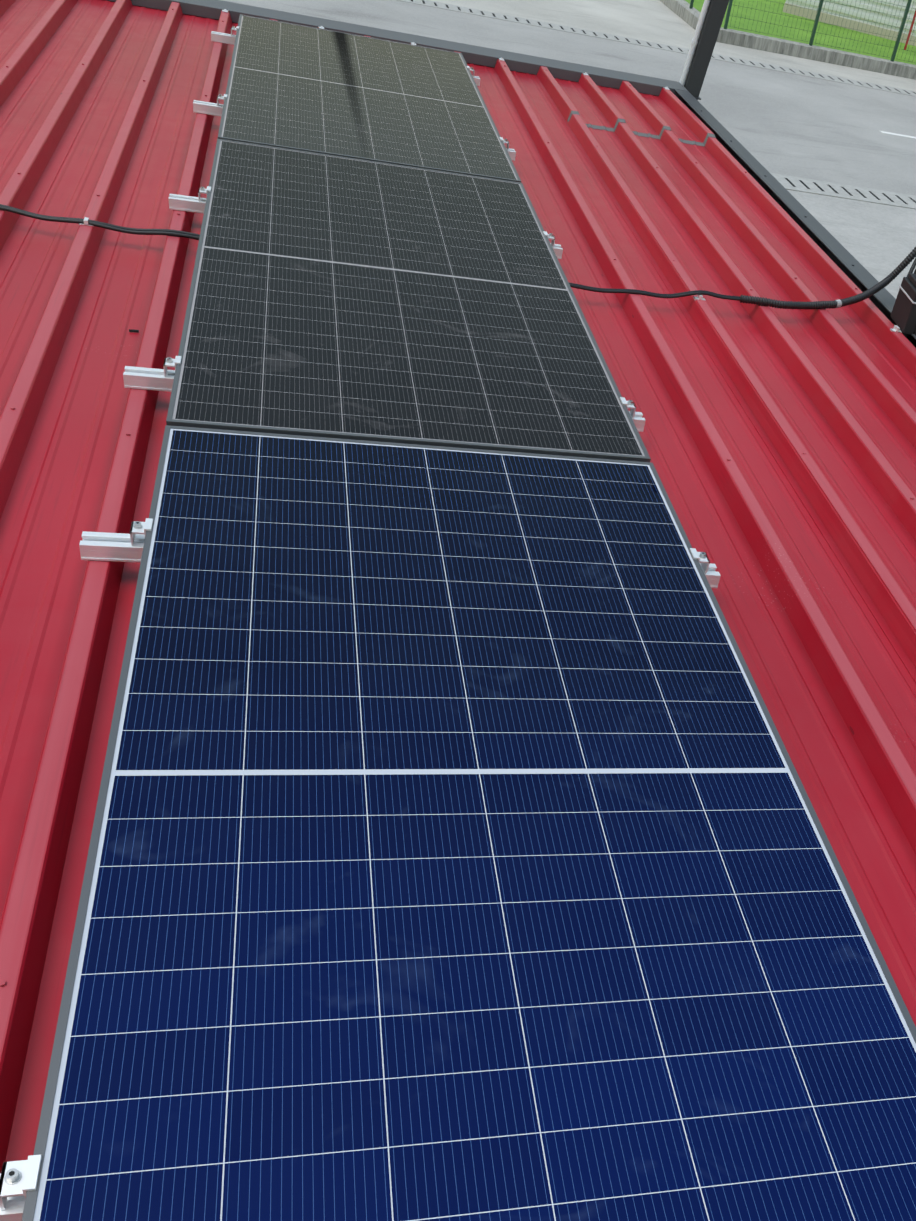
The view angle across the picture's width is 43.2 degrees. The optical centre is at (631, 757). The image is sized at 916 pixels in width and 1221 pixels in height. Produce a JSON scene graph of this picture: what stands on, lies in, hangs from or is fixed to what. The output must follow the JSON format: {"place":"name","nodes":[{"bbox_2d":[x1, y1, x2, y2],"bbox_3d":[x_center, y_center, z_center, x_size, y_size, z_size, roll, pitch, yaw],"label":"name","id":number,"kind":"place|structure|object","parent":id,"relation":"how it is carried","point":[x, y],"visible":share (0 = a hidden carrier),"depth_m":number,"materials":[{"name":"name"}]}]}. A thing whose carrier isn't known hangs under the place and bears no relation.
{"place":"outdoors","nodes":[
{"label":"outdoors","id":0,"kind":"place"},
{"bbox_2d":[0,0,915,1172],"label":"metal roof","id":1,"kind":"structure","parent":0,"point":[99,96],"depth_m":3.13,"materials":[{"name":"red metal"}]},
{"bbox_2d":[0,8,913,986],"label":"roof screws","id":2,"kind":"object","parent":1,"relation":"attached to","point":[2,982],"visible":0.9,"depth_m":3.13,"materials":[{"name":"red metal"}]},
{"bbox_2d":[533,66,915,682],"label":"rib","id":3,"kind":"object","parent":1,"relation":"attached to","point":[890,626],"visible":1,"depth_m":3.36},
{"bbox_2d":[222,0,915,195],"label":"road asphalt","id":4,"kind":"structure","parent":0,"point":[782,123],"depth_m":20.26,"materials":[{"name":"grey asphalt"}]},
{"bbox_2d":[880,131,915,138],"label":"road marking","id":5,"kind":"object","parent":4,"relation":"on","point":[898,134],"visible":0.21,"depth_m":20.68,"materials":[{"name":"white paint"}]},
{"bbox_2d":[502,0,694,36],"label":"road","id":6,"kind":"structure","parent":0,"point":[659,15],"depth_m":25.21,"materials":[{"name":"grey asphalt"}]},
{"bbox_2d":[430,0,915,90],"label":"concrete pavement","id":7,"kind":"structure","parent":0,"point":[590,23],"depth_m":23.95,"materials":[{"name":"grey concrete"}]},
{"bbox_2d":[685,0,915,64],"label":"lawn grass","id":8,"kind":"structure","parent":0,"point":[698,6],"depth_m":27.50,"materials":[{"name":"green plant"}]},
{"bbox_2d":[689,0,915,62],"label":"fence","id":9,"kind":"object","parent":8,"relation":"on","point":[819,11],"visible":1,"depth_m":25.30,"materials":[{"name":"green"}]},
{"bbox_2d":[783,0,915,49],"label":"building","id":10,"kind":"structure","parent":8,"relation":"on","point":[871,18],"depth_m":29.02,"materials":[{"name":"beige"}]},
{"bbox_2d":[787,190,915,298],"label":"yard ground","id":11,"kind":"structure","parent":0,"point":[876,241],"depth_m":15.22,"materials":[{"name":"concrete"}]},
{"bbox_2d":[397,0,915,96],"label":"drain","id":12,"kind":"object","parent":11,"relation":"on","point":[647,44],"visible":0.98,"depth_m":22.83,"materials":[{"name":"metal"}]},
{"bbox_2d":[684,0,728,99],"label":"corner post","id":13,"kind":"object","parent":11,"relation":"on","point":[707,39],"visible":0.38,"depth_m":6.93,"materials":[{"name":"grey metal"}]},
{"bbox_2d":[680,0,709,85],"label":"downpipe","id":14,"kind":"object","parent":13,"relation":"attached to","point":[694,41],"visible":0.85,"depth_m":6.92,"materials":[{"name":"white"}]},
{"bbox_2d":[660,0,915,79],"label":"kerb wall","id":15,"kind":"structure","parent":11,"relation":"on","point":[681,9],"depth_m":25.52,"materials":[{"name":"concrete"}]},
{"bbox_2d":[770,173,915,208],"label":"drain","id":16,"kind":"object","parent":11,"relation":"on","point":[806,185],"visible":0.17,"depth_m":16.55,"materials":[{"name":"metal"}]},
{"bbox_3d":[-1.583,-1.005,2.903,5.770,0.056,8.898,0,42,-16],"label":"roof","id":17,"kind":"object","parent":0,"visible":0},
{"bbox_2d":[0,1155,41,1220],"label":"mount","id":18,"kind":"object","parent":17,"relation":"on","point":[18,1180],"visible":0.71,"depth_m":1.24,"materials":[{"name":"silver metal"}]},
{"bbox_2d":[0,206,198,239],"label":"cable","id":19,"kind":"object","parent":17,"relation":"on","point":[100,225],"visible":0.71,"depth_m":3.49,"materials":[{"name":"black rubber"}]},
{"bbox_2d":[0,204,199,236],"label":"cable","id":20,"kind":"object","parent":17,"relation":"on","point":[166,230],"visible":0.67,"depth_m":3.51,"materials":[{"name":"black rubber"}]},
{"bbox_2d":[79,518,152,562],"bbox_3d":[-0.981,-0.428,2.221,0.182,0.075,0.053,0,42,-16],"label":"mount","id":21,"kind":"object","parent":17,"relation":"on","point":[105,546],"visible":0.77,"depth_m":2.21,"materials":[{"name":"silver metal"}]},
{"bbox_2d":[123,356,181,391],"bbox_3d":[-1.144,-0.941,2.771,0.182,0.075,0.053,0,42,-16],"label":"mount","id":22,"kind":"object","parent":17,"relation":"on","point":[143,378],"visible":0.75,"depth_m":2.76,"materials":[{"name":"silver metal"}]},
{"bbox_2d":[168,186,210,213],"bbox_3d":[-1.429,-1.842,3.735,0.182,0.075,0.053,0,42,-16],"label":"mount","id":23,"kind":"object","parent":17,"relation":"on","point":[187,203],"visible":0.75,"depth_m":3.72,"materials":[{"name":"silver metal"}]},
{"bbox_2d":[193,94,226,115],"bbox_3d":[-1.687,-2.656,4.607,0.182,0.075,0.053,0,42,-16],"label":"mount","id":24,"kind":"object","parent":17,"relation":"on","point":[209,108],"visible":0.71,"depth_m":4.59,"materials":[{"name":"silver metal"}]},
{"bbox_2d":[211,26,238,44],"bbox_3d":[-1.970,-3.550,5.564,0.182,0.075,0.053,0,42,-16],"label":"mount","id":25,"kind":"object","parent":17,"relation":"on","point":[220,37],"visible":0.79,"depth_m":5.55,"materials":[{"name":"silver metal"}]},
{"bbox_2d":[218,14,520,182],"bbox_3d":[-1.226,-3.030,5.156,1.134,0.035,2.278,0,42,-16],"label":"solar panel","id":26,"kind":"object","parent":17,"relation":"on","point":[312,89],"visible":0.88,"depth_m":4.95,"materials":[{"name":"grey"}]},
{"bbox_2d":[106,0,687,100],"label":"eaves flashing","id":27,"kind":"object","parent":17,"relation":"on","point":[489,57],"visible":0.27,"depth_m":6.51,"materials":[{"name":"grey metal"}]},
{"bbox_2d":[166,139,650,461],"bbox_3d":[-0.740,-1.498,3.515,1.134,0.035,2.278,0,42,-16],"label":"solar panel","id":28,"kind":"object","parent":17,"relation":"on","point":[333,296],"visible":0.94,"depth_m":3.22,"materials":[{"name":"grey"}]},
{"bbox_2d":[222,9,669,89],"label":"screws","id":29,"kind":"object","parent":17,"relation":"on","point":[413,43],"visible":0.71,"depth_m":6.38,"materials":[{"name":"silver metal"}]},
{"bbox_2d":[22,425,915,1220],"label":"solar panel","id":30,"kind":"object","parent":17,"relation":"on","point":[460,847],"visible":1,"depth_m":1.67,"materials":[{"name":"blue"}]},
{"bbox_2d":[466,66,479,85],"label":"mount","id":31,"kind":"object","parent":17,"relation":"on","point":[477,80],"visible":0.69,"depth_m":5.90,"materials":[{"name":"silver metal"}]},
{"bbox_2d":[79,217,901,332],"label":"cable clips","id":32,"kind":"object","parent":17,"relation":"on","point":[896,328],"visible":0.67,"depth_m":4.04,"materials":[{"name":"metal"}]},
{"bbox_2d":[499,137,515,160],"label":"mount","id":33,"kind":"object","parent":17,"relation":"on","point":[512,153],"visible":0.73,"depth_m":4.94,"materials":[{"name":"silver metal"}]},
{"bbox_2d":[543,231,562,258],"bbox_3d":[-0.330,-1.842,4.060,0.162,0.075,0.053,0,42,-16],"label":"mount","id":34,"kind":"object","parent":17,"relation":"on","point":[558,249],"visible":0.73,"depth_m":4.07,"materials":[{"name":"silver metal"}]},
{"bbox_2d":[538,66,714,142],"bbox_3d":[-0.038,-3.670,6.364,0.844,0.061,1.046,0,42,-16],"label":"roof panel","id":35,"kind":"object","parent":17,"relation":"on","point":[597,105],"visible":0.83,"depth_m":6.32,"materials":[{"name":"red paint"}]},
{"bbox_2d":[620,397,645,431],"bbox_3d":[-0.045,-0.942,3.096,0.162,0.075,0.053,0,42,-16],"label":"mount","id":36,"kind":"object","parent":17,"relation":"on","point":[638,420],"visible":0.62,"depth_m":3.10,"materials":[{"name":"silver metal"}]},
{"bbox_2d":[567,111,715,146],"bbox_3d":[0.076,-3.308,5.976,0.844,0.059,0.038,0,42,-16],"label":"roof end lap sealant","id":37,"kind":"object","parent":17,"relation":"on","point":[645,134],"visible":0.81,"depth_m":5.99,"materials":[{"name":"grey"}]},
{"bbox_2d":[569,283,740,297],"bbox_3d":[-0.003,-1.628,3.971,0.917,0.062,0.036,-5,43,-21],"label":"cable","id":38,"kind":"object","parent":17,"relation":"on","point":[656,293],"visible":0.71,"depth_m":3.99,"materials":[{"name":"black rubber"}]},
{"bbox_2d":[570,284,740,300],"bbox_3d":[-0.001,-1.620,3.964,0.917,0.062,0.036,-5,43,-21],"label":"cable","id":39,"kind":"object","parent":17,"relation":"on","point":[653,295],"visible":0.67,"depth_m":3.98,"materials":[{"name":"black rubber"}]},
{"bbox_2d":[690,548,720,587],"bbox_3d":[0.118,-0.428,2.546,0.162,0.075,0.053,0,42,-16],"label":"mount","id":40,"kind":"object","parent":17,"relation":"on","point":[712,575],"visible":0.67,"depth_m":2.55,"materials":[{"name":"silver metal"}]},
{"bbox_2d":[674,89,915,347],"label":"verge trim","id":41,"kind":"structure","parent":17,"relation":"attached to","point":[859,275],"depth_m":5.26,"materials":[{"name":"grey metal"}]},
{"bbox_2d":[891,272,915,334],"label":"junction box","id":42,"kind":"object","parent":41,"relation":"on","point":[903,315],"visible":1,"depth_m":4.19,"materials":[{"name":"black"}]},
{"bbox_2d":[740,247,915,309],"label":"corrugated conduit","id":43,"kind":"object","parent":17,"relation":"on","point":[880,285],"visible":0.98,"depth_m":4.23,"materials":[{"name":"black plastic"}]},
{"bbox_2d":[835,299,841,307],"bbox_3d":[0.772,-1.703,4.256,0.022,0.032,0.030,-14,47,-30],"label":"clip","id":44,"kind":"object","parent":43,"relation":"attached to","point":[839,303],"visible":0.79,"depth_m":4.25,"materials":[{"name":"grey metal"}]},
{"bbox_2d":[907,258,915,276],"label":"case leads","id":45,"kind":"object","parent":43,"relation":"attached to","point":[912,268],"visible":0.12,"depth_m":4.31,"materials":[{"name":"black"}]}
]}

